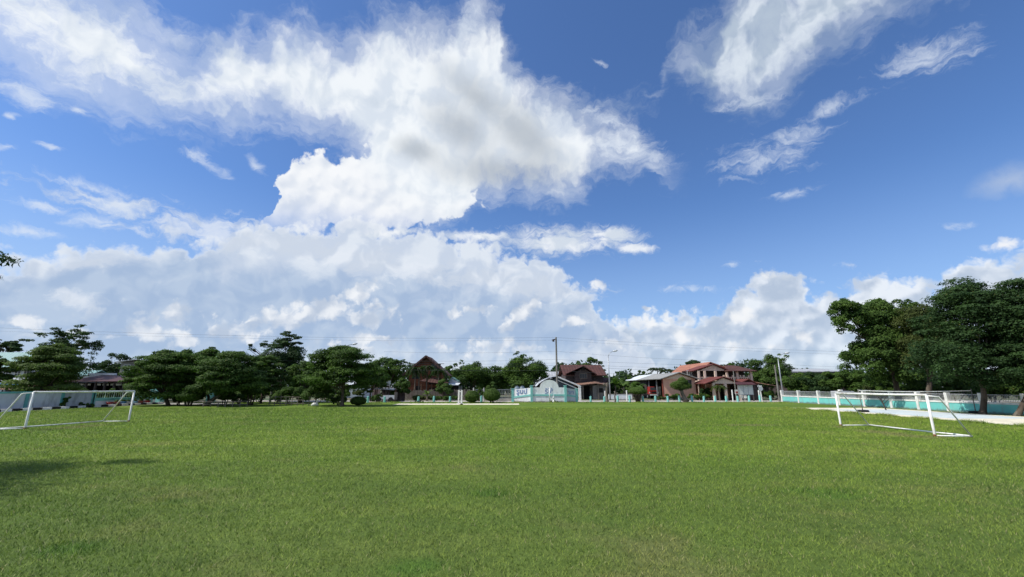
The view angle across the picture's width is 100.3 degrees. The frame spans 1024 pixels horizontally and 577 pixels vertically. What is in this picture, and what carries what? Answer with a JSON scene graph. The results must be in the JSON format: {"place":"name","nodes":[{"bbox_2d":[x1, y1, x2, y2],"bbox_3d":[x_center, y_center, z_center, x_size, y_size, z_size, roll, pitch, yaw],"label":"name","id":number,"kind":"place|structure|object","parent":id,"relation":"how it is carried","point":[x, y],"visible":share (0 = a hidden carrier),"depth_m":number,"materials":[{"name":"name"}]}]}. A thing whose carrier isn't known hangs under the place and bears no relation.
{"place":"outdoors","nodes":[
{"label":"outdoors","id":0,"kind":"place"},
{"bbox_2d":[0,352,53,391],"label":"school hall","id":1,"kind":"structure","parent":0,"point":[9,356],"depth_m":78.47,"materials":[{"name":"white paint"}]},
{"bbox_2d":[0,378,55,391],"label":"metal shed","id":2,"kind":"structure","parent":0,"point":[27,390],"depth_m":64.78,"materials":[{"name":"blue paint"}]},
{"bbox_2d":[69,373,137,396],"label":"open pavilion","id":3,"kind":"structure","parent":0,"point":[105,381],"depth_m":65.08,"materials":[{"name":"brown paint"}]},
{"bbox_2d":[115,359,138,375],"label":"concrete house","id":4,"kind":"structure","parent":0,"point":[128,362],"depth_m":84.77,"materials":[{"name":"white paint"}]},
{"bbox_2d":[346,381,371,397],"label":"white shed","id":5,"kind":"structure","parent":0,"point":[354,395],"depth_m":81.97,"materials":[{"name":"white paint"}]},
{"bbox_2d":[377,392,397,401],"bbox_3d":[-18.417,15.918,62.730,2.770,1.336,1.600,0,-13,0],"label":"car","id":6,"kind":"object","parent":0,"point":[391,397],"visible":0.66,"depth_m":62.07,"materials":[{"name":"white metal"}]},
{"bbox_2d":[402,355,451,398],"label":"timber house","id":7,"kind":"structure","parent":0,"point":[426,360],"depth_m":78.09,"materials":[{"name":"brown wood"}]},
{"bbox_2d":[393,404,518,404],"bbox_3d":[-6.850,14.542,53.761,15.500,0.001,3.500,0,-13,0],"label":"sand court","id":8,"kind":"object","parent":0,"point":[455,404],"visible":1,"depth_m":52.58,"materials":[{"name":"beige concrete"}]},
{"bbox_2d":[0,401,1023,576],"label":"lawn","id":9,"kind":"structure","parent":0,"point":[486,517],"depth_m":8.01,"materials":[{"name":"green plant"}]},
{"bbox_2d":[0,251,23,278],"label":"tree","id":10,"kind":"object","parent":9,"relation":"on","point":[9,258],"visible":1,"depth_m":12.97,"materials":[{"name":"green plant"}]},
{"bbox_2d":[0,390,134,429],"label":"football goal","id":11,"kind":"object","parent":9,"relation":"on","point":[25,426],"visible":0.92,"depth_m":23.93,"materials":[{"name":"paint"}]},
{"bbox_2d":[117,349,207,405],"bbox_3d":[-40.980,10.469,50.374,8.696,6.672,7.568,0,-13,0],"label":"rain tree","id":12,"kind":"object","parent":9,"relation":"on","point":[162,369],"visible":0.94,"depth_m":49.09,"materials":[{"name":"green plant"}]},
{"bbox_2d":[173,390,205,405],"bbox_3d":[-36.932,12.545,48.925,2.880,1.901,2.936,0,-13,0],"label":"clipped shrub","id":13,"kind":"object","parent":9,"relation":"on","point":[184,396],"visible":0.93,"depth_m":48.27,"materials":[{"name":"green plant"}]},
{"bbox_2d":[182,346,219,400],"bbox_3d":[-37.914,10.880,53.423,7.716,7.233,5.536,-5,-14,20],"label":"rain tree","id":14,"kind":"object","parent":9,"relation":"on","point":[210,352],"visible":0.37,"depth_m":52.91,"materials":[{"name":"green plant"}]},
{"bbox_2d":[203,400,247,406],"bbox_3d":[-31.405,12.631,46.853,4.393,0.754,0.134,3,-13,-13],"label":"rail fence","id":15,"kind":"object","parent":9,"relation":"on","point":[225,404],"visible":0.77,"depth_m":46.81,"materials":[{"name":"grey wood"}]},
{"bbox_2d":[215,392,236,403],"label":"clipped shrub","id":16,"kind":"object","parent":9,"relation":"on","point":[228,396],"visible":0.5,"depth_m":50.95,"materials":[{"name":"green plant"}]},
{"bbox_2d":[182,351,269,405],"bbox_3d":[-32.973,10.460,49.571,8.338,6.472,7.644,-11,-17,40],"label":"rain tree","id":17,"kind":"object","parent":9,"relation":"on","point":[225,372],"visible":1,"depth_m":48.01,"materials":[{"name":"green plant"}]},
{"bbox_2d":[231,393,247,403],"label":"shrub","id":18,"kind":"object","parent":9,"relation":"on","point":[240,397],"visible":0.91,"depth_m":55.02,"materials":[{"name":"green plant"}]},
{"bbox_2d":[240,388,263,404],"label":"clipped shrub","id":19,"kind":"object","parent":9,"relation":"on","point":[251,392],"visible":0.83,"depth_m":51.50,"materials":[{"name":"green plant"}]},
{"bbox_2d":[239,354,286,403],"bbox_3d":[-33.036,12.056,57.075,5.798,6.570,5.198,-12,-17,42],"label":"tree","id":20,"kind":"object","parent":9,"relation":"on","point":[271,370],"visible":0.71,"depth_m":56.31,"materials":[{"name":"green plant"}]},
{"bbox_2d":[273,386,304,402],"bbox_3d":[-27.862,13.345,53.441,3.690,2.356,3.128,0,-13,0],"label":"bush","id":21,"kind":"object","parent":9,"relation":"on","point":[287,391],"visible":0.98,"depth_m":52.97,"materials":[{"name":"green plant"}]},
{"bbox_2d":[268,396,309,405],"bbox_3d":[-25.994,13.094,49.820,5.352,1.172,0.127,-2,-13,11],"label":"rail fence","id":22,"kind":"object","parent":9,"relation":"on","point":[291,403],"visible":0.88,"depth_m":49.74,"materials":[{"name":"grey wood"}]},
{"bbox_2d":[284,361,317,402],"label":"tree","id":23,"kind":"object","parent":9,"relation":"on","point":[293,370],"visible":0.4,"depth_m":58.06,"materials":[{"name":"green plant"}]},
{"bbox_2d":[300,385,334,404],"bbox_3d":[-22.901,12.468,50.510,3.536,2.754,3.460,0,-13,0],"label":"bush","id":24,"kind":"object","parent":9,"relation":"on","point":[316,393],"visible":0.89,"depth_m":49.76,"materials":[{"name":"green plant"}]},
{"bbox_2d":[330,391,347,404],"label":"bush","id":25,"kind":"object","parent":9,"relation":"on","point":[337,398],"visible":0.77,"depth_m":51.56,"materials":[{"name":"green plant"}]},
{"bbox_2d":[293,345,387,405],"bbox_3d":[-19.565,10.041,49.598,10.286,7.160,8.268,0,-13,0],"label":"layered tree","id":26,"kind":"object","parent":9,"relation":"on","point":[340,362],"visible":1,"depth_m":48.66,"materials":[{"name":"green plant"}]},
{"bbox_2d":[350,396,366,405],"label":"clipped shrub","id":27,"kind":"object","parent":9,"relation":"on","point":[358,400],"visible":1,"depth_m":49.76,"materials":[{"name":"green plant"}]},
{"bbox_2d":[352,385,373,396],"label":"tree","id":28,"kind":"object","parent":9,"relation":"on","point":[357,392],"visible":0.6,"depth_m":55.08,"materials":[{"name":"green plant"}]},
{"bbox_2d":[464,390,479,402],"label":"clipped shrub","id":29,"kind":"object","parent":9,"relation":"on","point":[472,396],"visible":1,"depth_m":57.89,"materials":[{"name":"green plant"}]},
{"bbox_2d":[483,388,500,402],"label":"clipped shrub","id":30,"kind":"object","parent":9,"relation":"on","point":[494,394],"visible":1,"depth_m":57.84,"materials":[{"name":"green plant"}]},
{"bbox_2d":[834,392,971,436],"bbox_3d":[19.403,6.282,21.639,1.721,1.910,5.708,0,-13,0],"label":"football goal","id":31,"kind":"object","parent":9,"relation":"on","point":[933,431],"visible":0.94,"depth_m":20.45,"materials":[{"name":"paint"}]},
{"bbox_2d":[809,408,1023,424],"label":"court slab","id":32,"kind":"structure","parent":9,"relation":"on","point":[1006,421],"depth_m":30.25,"materials":[{"name":"beige concrete"}]},
{"bbox_2d":[857,389,978,413],"bbox_3d":[34.100,9.483,36.094,8.884,1.981,0.871,-3,-13,13],"label":"volleyball net","id":33,"kind":"object","parent":32,"relation":"on","point":[971,412],"visible":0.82,"depth_m":36.14,"materials":[{"name":"fabric"}]},
{"bbox_2d":[831,409,1023,418],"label":"court marking","id":34,"kind":"object","parent":32,"relation":"on","point":[934,414],"visible":1,"depth_m":33.41,"materials":[{"name":"white paint"}]},
{"bbox_2d":[898,276,1023,413],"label":"tree","id":35,"kind":"object","parent":9,"relation":"on","point":[957,353],"visible":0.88,"depth_m":34.44,"materials":[{"name":"green plant"}]},
{"bbox_2d":[974,277,1023,415],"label":"tree","id":36,"kind":"object","parent":9,"relation":"on","point":[1016,308],"visible":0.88,"depth_m":33.05,"materials":[{"name":"green plant"}]},
{"bbox_2d":[0,0,1023,386],"label":"sky","id":37,"kind":"structure","parent":0,"point":[450,181],"materials":[{"name":"blue"}]},
{"bbox_2d":[538,372,555,383],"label":"grey roofed house","id":38,"kind":"structure","parent":0,"point":[550,374],"depth_m":92.39,"materials":[{"name":"white paint"}]},
{"bbox_2d":[94,388,1019,414],"bbox_3d":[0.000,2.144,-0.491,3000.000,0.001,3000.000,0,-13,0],"label":"ground","id":39,"kind":"structure","parent":0,"point":[505,395],"depth_m":73.28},
{"bbox_2d":[0,356,20,382],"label":"tree","id":40,"kind":"object","parent":39,"relation":"on","point":[3,376],"visible":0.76,"depth_m":55.35,"materials":[{"name":"green plant"}]},
{"bbox_2d":[0,339,30,351],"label":"tree","id":41,"kind":"object","parent":39,"relation":"on","point":[12,346],"visible":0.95,"depth_m":95.45,"materials":[{"name":"green plant"}]},
{"bbox_2d":[0,343,88,391],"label":"tree","id":42,"kind":"object","parent":39,"relation":"on","point":[66,365],"visible":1,"depth_m":44.36,"materials":[{"name":"green plant"}]},
{"bbox_2d":[0,391,95,408],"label":"boundary wall","id":43,"kind":"structure","parent":39,"relation":"on","point":[7,399],"depth_m":42.05,"materials":[{"name":"white paint"}]},
{"bbox_2d":[27,324,104,390],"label":"tree","id":44,"kind":"object","parent":39,"relation":"on","point":[82,342],"visible":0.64,"depth_m":65.26,"materials":[{"name":"green plant"}]},
{"bbox_2d":[0,402,162,411],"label":"kerb","id":45,"kind":"structure","parent":39,"relation":"on","point":[48,408],"depth_m":43.59,"materials":[{"name":"white paint"}]},
{"bbox_2d":[78,370,105,377],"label":"outbuilding","id":46,"kind":"structure","parent":39,"relation":"on","point":[95,371],"depth_m":79.45,"materials":[{"name":"grey metal"}]},
{"bbox_2d":[96,388,122,397],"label":"bush","id":47,"kind":"object","parent":39,"relation":"on","point":[108,393],"visible":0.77,"depth_m":58.56,"materials":[{"name":"green plant"}]},
{"bbox_2d":[88,352,131,374],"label":"tree","id":48,"kind":"object","parent":39,"relation":"on","point":[109,368],"visible":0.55,"depth_m":95.39,"materials":[{"name":"green plant"}]},
{"bbox_2d":[92,389,156,404],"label":"railed wall","id":49,"kind":"structure","parent":39,"relation":"on","point":[101,401],"depth_m":49.04,"materials":[{"name":"teal paint"}]},
{"bbox_2d":[118,361,144,392],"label":"tree","id":50,"kind":"object","parent":39,"relation":"on","point":[128,379],"visible":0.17,"depth_m":57.76,"materials":[{"name":"green plant"}]},
{"bbox_2d":[223,391,267,400],"bbox_3d":[-37.895,15.107,60.315,6.234,2.007,5.199,0,-13,0],"label":"bush","id":51,"kind":"object","parent":39,"relation":"on","point":[257,396],"visible":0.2,"depth_m":59.71,"materials":[{"name":"green plant"}]},
{"bbox_2d":[248,331,307,400],"bbox_3d":[-35.651,11.636,64.416,8.332,10.665,7.368,6,-14,-26],"label":"tree","id":52,"kind":"object","parent":39,"relation":"on","point":[292,356],"visible":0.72,"depth_m":64.36,"materials":[{"name":"green plant"}]},
{"bbox_2d":[332,383,350,396],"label":"bush","id":53,"kind":"object","parent":39,"relation":"on","point":[347,393],"visible":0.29,"depth_m":62.01,"materials":[{"name":"green plant"}]},
{"bbox_2d":[368,365,390,400],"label":"tree","id":54,"kind":"object","parent":39,"relation":"on","point":[383,384],"visible":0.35,"depth_m":63.87,"materials":[{"name":"green plant"}]},
{"bbox_2d":[370,356,406,387],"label":"tree","id":55,"kind":"object","parent":39,"relation":"on","point":[390,362],"visible":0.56,"depth_m":77.92,"materials":[{"name":"green plant"}]},
{"bbox_2d":[390,377,410,400],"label":"tree","id":56,"kind":"object","parent":39,"relation":"on","point":[403,383],"visible":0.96,"depth_m":65.52,"materials":[{"name":"green plant"}]},
{"bbox_2d":[406,367,424,395],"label":"palm tree","id":57,"kind":"object","parent":39,"relation":"on","point":[411,369],"visible":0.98,"depth_m":71.18,"materials":[{"name":"green plant"}]},
{"bbox_2d":[412,395,435,400],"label":"bush","id":58,"kind":"object","parent":39,"relation":"on","point":[423,397],"visible":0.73,"depth_m":66.50,"materials":[{"name":"green plant"}]},
{"bbox_2d":[416,365,436,390],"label":"palm tree","id":59,"kind":"object","parent":39,"relation":"on","point":[425,368],"visible":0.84,"depth_m":71.88,"materials":[{"name":"green plant"}]},
{"bbox_2d":[426,369,448,395],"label":"palm tree","id":60,"kind":"object","parent":39,"relation":"on","point":[440,372],"visible":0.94,"depth_m":71.24,"materials":[{"name":"green plant"}]},
{"bbox_2d":[405,389,474,399],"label":"plank fence","id":61,"kind":"object","parent":39,"relation":"on","point":[421,392],"visible":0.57,"depth_m":68.46,"materials":[{"name":"grey wood"}]},
{"bbox_2d":[435,379,453,400],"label":"tree","id":62,"kind":"object","parent":39,"relation":"on","point":[443,387],"visible":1,"depth_m":67.28,"materials":[{"name":"green plant"}]},
{"bbox_2d":[435,395,457,400],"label":"bush","id":63,"kind":"object","parent":39,"relation":"on","point":[446,397],"visible":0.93,"depth_m":66.38,"materials":[{"name":"green plant"}]},
{"bbox_2d":[446,377,461,397],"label":"house","id":64,"kind":"structure","parent":39,"relation":"on","point":[454,383],"depth_m":79.19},
{"bbox_2d":[448,359,492,389],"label":"tree","id":65,"kind":"object","parent":39,"relation":"on","point":[474,374],"visible":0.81,"depth_m":82.58,"materials":[{"name":"green plant"}]},
{"bbox_2d":[483,365,511,391],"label":"tree","id":66,"kind":"object","parent":39,"relation":"on","point":[497,378],"visible":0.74,"depth_m":85.82,"materials":[{"name":"green plant"}]},
{"bbox_2d":[500,351,548,387],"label":"tree","id":67,"kind":"object","parent":39,"relation":"on","point":[511,368],"visible":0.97,"depth_m":79.62,"materials":[{"name":"green plant"}]},
{"bbox_2d":[60,359,1014,394],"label":"woods","id":68,"kind":"object","parent":39,"relation":"on","point":[622,374],"visible":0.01,"depth_m":113.94,"materials":[{"name":"plant"}]},
{"bbox_2d":[511,380,577,401],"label":"painted wall","id":69,"kind":"structure","parent":39,"relation":"on","point":[541,393],"depth_m":61.42,"materials":[{"name":"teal paint"}]},
{"bbox_2d":[552,337,557,383],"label":"utility pole","id":70,"kind":"object","parent":39,"relation":"on","point":[555,339],"visible":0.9,"depth_m":70.03,"materials":[{"name":"concrete"}]},
{"bbox_2d":[13,328,839,351],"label":"power line","id":71,"kind":"object","parent":70,"relation":"attached to","point":[545,337],"visible":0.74,"depth_m":70.97,"materials":[{"name":"metal"}]},
{"bbox_2d":[533,376,579,388],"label":"hall","id":72,"kind":"structure","parent":39,"relation":"on","point":[562,382],"depth_m":74.15,"materials":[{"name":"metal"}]},
{"bbox_2d":[558,365,610,398],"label":"old timber house","id":73,"kind":"structure","parent":39,"relation":"on","point":[587,381],"depth_m":76.92,"materials":[{"name":"brown wood"}]},
{"bbox_2d":[581,386,589,398],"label":"door","id":74,"kind":"structure","parent":73,"relation":"in","point":[586,388],"depth_m":77.07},
{"bbox_2d":[577,357,605,370],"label":"tree","id":75,"kind":"object","parent":39,"relation":"on","point":[590,359],"visible":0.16,"depth_m":98.32,"materials":[{"name":"green plant"}]},
{"bbox_2d":[608,350,617,399],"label":"street lamp","id":76,"kind":"object","parent":39,"relation":"on","point":[609,374],"visible":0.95,"depth_m":69.60,"materials":[{"name":"metal"}]},
{"bbox_2d":[610,378,629,393],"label":"bush","id":77,"kind":"object","parent":39,"relation":"on","point":[618,386],"visible":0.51,"depth_m":79.52,"materials":[{"name":"green plant"}]},
{"bbox_2d":[627,387,646,401],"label":"clipped shrub","id":78,"kind":"object","parent":39,"relation":"on","point":[637,392],"visible":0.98,"depth_m":61.20,"materials":[{"name":"green plant"}]},
{"bbox_2d":[642,387,660,398],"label":"parked truck","id":79,"kind":"object","parent":39,"relation":"on","point":[652,391],"visible":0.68,"depth_m":77.57,"materials":[{"name":"red paint"}]},
{"bbox_2d":[646,368,666,373],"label":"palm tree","id":80,"kind":"object","parent":39,"relation":"on","point":[662,370],"visible":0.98,"depth_m":105.70,"materials":[{"name":"green plant"}]},
{"bbox_2d":[625,372,699,399],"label":"garage building","id":81,"kind":"structure","parent":39,"relation":"on","point":[663,381],"depth_m":72.44,"materials":[{"name":"beige paint"}]},
{"bbox_2d":[670,376,691,401],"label":"topiary tree","id":82,"kind":"object","parent":39,"relation":"on","point":[682,383],"visible":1,"depth_m":61.40,"materials":[{"name":"green plant"}]},
{"bbox_2d":[687,393,710,399],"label":"bush","id":83,"kind":"object","parent":39,"relation":"on","point":[699,396],"visible":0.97,"depth_m":68.64,"materials":[{"name":"green plant"}]},
{"bbox_2d":[699,387,712,399],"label":"bush","id":84,"kind":"object","parent":39,"relation":"on","point":[705,390],"visible":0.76,"depth_m":70.31,"materials":[{"name":"green plant"}]},
{"bbox_2d":[710,385,726,400],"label":"palm tree","id":85,"kind":"object","parent":39,"relation":"on","point":[719,387],"visible":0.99,"depth_m":67.41,"materials":[{"name":"green plant"}]},
{"bbox_2d":[744,353,793,397],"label":"tree","id":86,"kind":"object","parent":39,"relation":"on","point":[765,374],"visible":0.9,"depth_m":81.72,"materials":[{"name":"green plant"}]},
{"bbox_2d":[760,390,791,399],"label":"bush","id":87,"kind":"object","parent":39,"relation":"on","point":[768,394],"visible":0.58,"depth_m":70.57,"materials":[{"name":"green plant"}]},
{"bbox_2d":[781,372,814,392],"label":"tree","id":88,"kind":"object","parent":39,"relation":"on","point":[791,384],"visible":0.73,"depth_m":75.25,"materials":[{"name":"green plant"}]},
{"bbox_2d":[760,369,845,393],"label":"long warehouse","id":89,"kind":"structure","parent":39,"relation":"on","point":[796,371],"depth_m":105.12,"materials":[{"name":"white metal"}]},
{"bbox_2d":[796,372,830,394],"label":"tree","id":90,"kind":"object","parent":39,"relation":"on","point":[816,376],"visible":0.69,"depth_m":73.75,"materials":[{"name":"green plant"}]},
{"bbox_2d":[816,371,846,393],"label":"tree","id":91,"kind":"object","parent":39,"relation":"on","point":[822,382],"visible":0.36,"depth_m":73.71,"materials":[{"name":"green plant"}]},
{"bbox_2d":[822,371,862,390],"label":"tree","id":92,"kind":"object","parent":39,"relation":"on","point":[837,381],"visible":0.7,"depth_m":71.90,"materials":[{"name":"green plant"}]},
{"bbox_2d":[840,370,874,397],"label":"tree","id":93,"kind":"object","parent":39,"relation":"on","point":[860,375],"visible":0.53,"depth_m":71.11,"materials":[{"name":"green plant"}]},
{"bbox_2d":[862,385,884,398],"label":"bush","id":94,"kind":"object","parent":39,"relation":"on","point":[866,387],"visible":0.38,"depth_m":48.45,"materials":[{"name":"green plant"}]},
{"bbox_2d":[826,298,926,398],"bbox_3d":[39.335,6.712,45.482,9.301,11.814,6.325,0,-13,0],"label":"tree","id":95,"kind":"object","parent":39,"relation":"on","point":[875,352],"visible":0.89,"depth_m":45.14,"materials":[{"name":"green plant"}]},
{"bbox_2d":[861,379,893,398],"bbox_3d":[43.609,12.211,50.597,3.946,3.300,2.024,0,-13,0],"label":"bush","id":96,"kind":"object","parent":39,"relation":"on","point":[880,386],"visible":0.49,"depth_m":50.37,"materials":[{"name":"green plant"}]},
{"bbox_2d":[780,390,1023,415],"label":"fence wall","id":97,"kind":"structure","parent":39,"relation":"on","point":[966,405],"depth_m":41.84,"materials":[{"name":"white paint"}]},
{"bbox_2d":[899,373,935,399],"bbox_3d":[46.239,11.503,48.677,4.647,3.821,1.959,0,-13,0],"label":"bush","id":98,"kind":"object","parent":39,"relation":"on","point":[907,388],"visible":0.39,"depth_m":48.29,"materials":[{"name":"green plant"}]},
{"bbox_2d":[889,303,953,399],"bbox_3d":[41.670,6.729,42.601,5.563,10.496,5.587,-11,-17,40],"label":"tree","id":99,"kind":"object","parent":39,"relation":"on","point":[901,322],"visible":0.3,"depth_m":42.67,"materials":[{"name":"green plant"}]},
{"bbox_2d":[924,377,968,400],"bbox_3d":[47.002,10.683,45.829,5.421,4.158,2.172,0,-13,0],"label":"bush","id":100,"kind":"object","parent":39,"relation":"on","point":[957,385],"visible":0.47,"depth_m":45.42,"materials":[{"name":"green plant"}]},
{"bbox_2d":[963,380,1011,401],"bbox_3d":[48.911,10.403,43.836,5.103,3.804,2.204,0,-13,0],"label":"bush","id":101,"kind":"object","parent":39,"relation":"on","point":[1004,391],"visible":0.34,"depth_m":43.40,"materials":[{"name":"green plant"}]},
{"bbox_2d":[1005,376,1023,398],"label":"bush","id":102,"kind":"object","parent":39,"relation":"on","point":[1015,390],"visible":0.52,"depth_m":41.88,"materials":[{"name":"green plant"}]},
{"bbox_2d":[202,400,1019,401],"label":"road","id":103,"kind":"structure","parent":0,"point":[582,401],"depth_m":63.33,"materials":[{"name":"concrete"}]},
{"bbox_2d":[374,388,404,400],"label":"wooden lean to","id":104,"kind":"object","parent":103,"relation":"on","point":[391,389],"visible":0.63,"depth_m":66.65,"materials":[{"name":"brown wood"}]},
{"bbox_2d":[473,388,510,400],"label":"bar fence","id":105,"kind":"object","parent":103,"relation":"on","point":[501,399],"visible":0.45,"depth_m":65.86,"materials":[{"name":"metal"}]},
{"bbox_2d":[735,382,756,400],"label":"notice board","id":106,"kind":"object","parent":103,"relation":"on","point":[744,388],"visible":0.94,"depth_m":65.20,"materials":[{"name":"metal"}]},
{"bbox_2d":[608,394,631,399],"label":"wall","id":107,"kind":"structure","parent":0,"point":[622,396],"depth_m":70.79,"materials":[{"name":"paint"}]},
{"bbox_2d":[672,362,775,399],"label":"pink house","id":108,"kind":"structure","parent":0,"point":[709,374],"depth_m":74.28,"materials":[{"name":"pink paint"}]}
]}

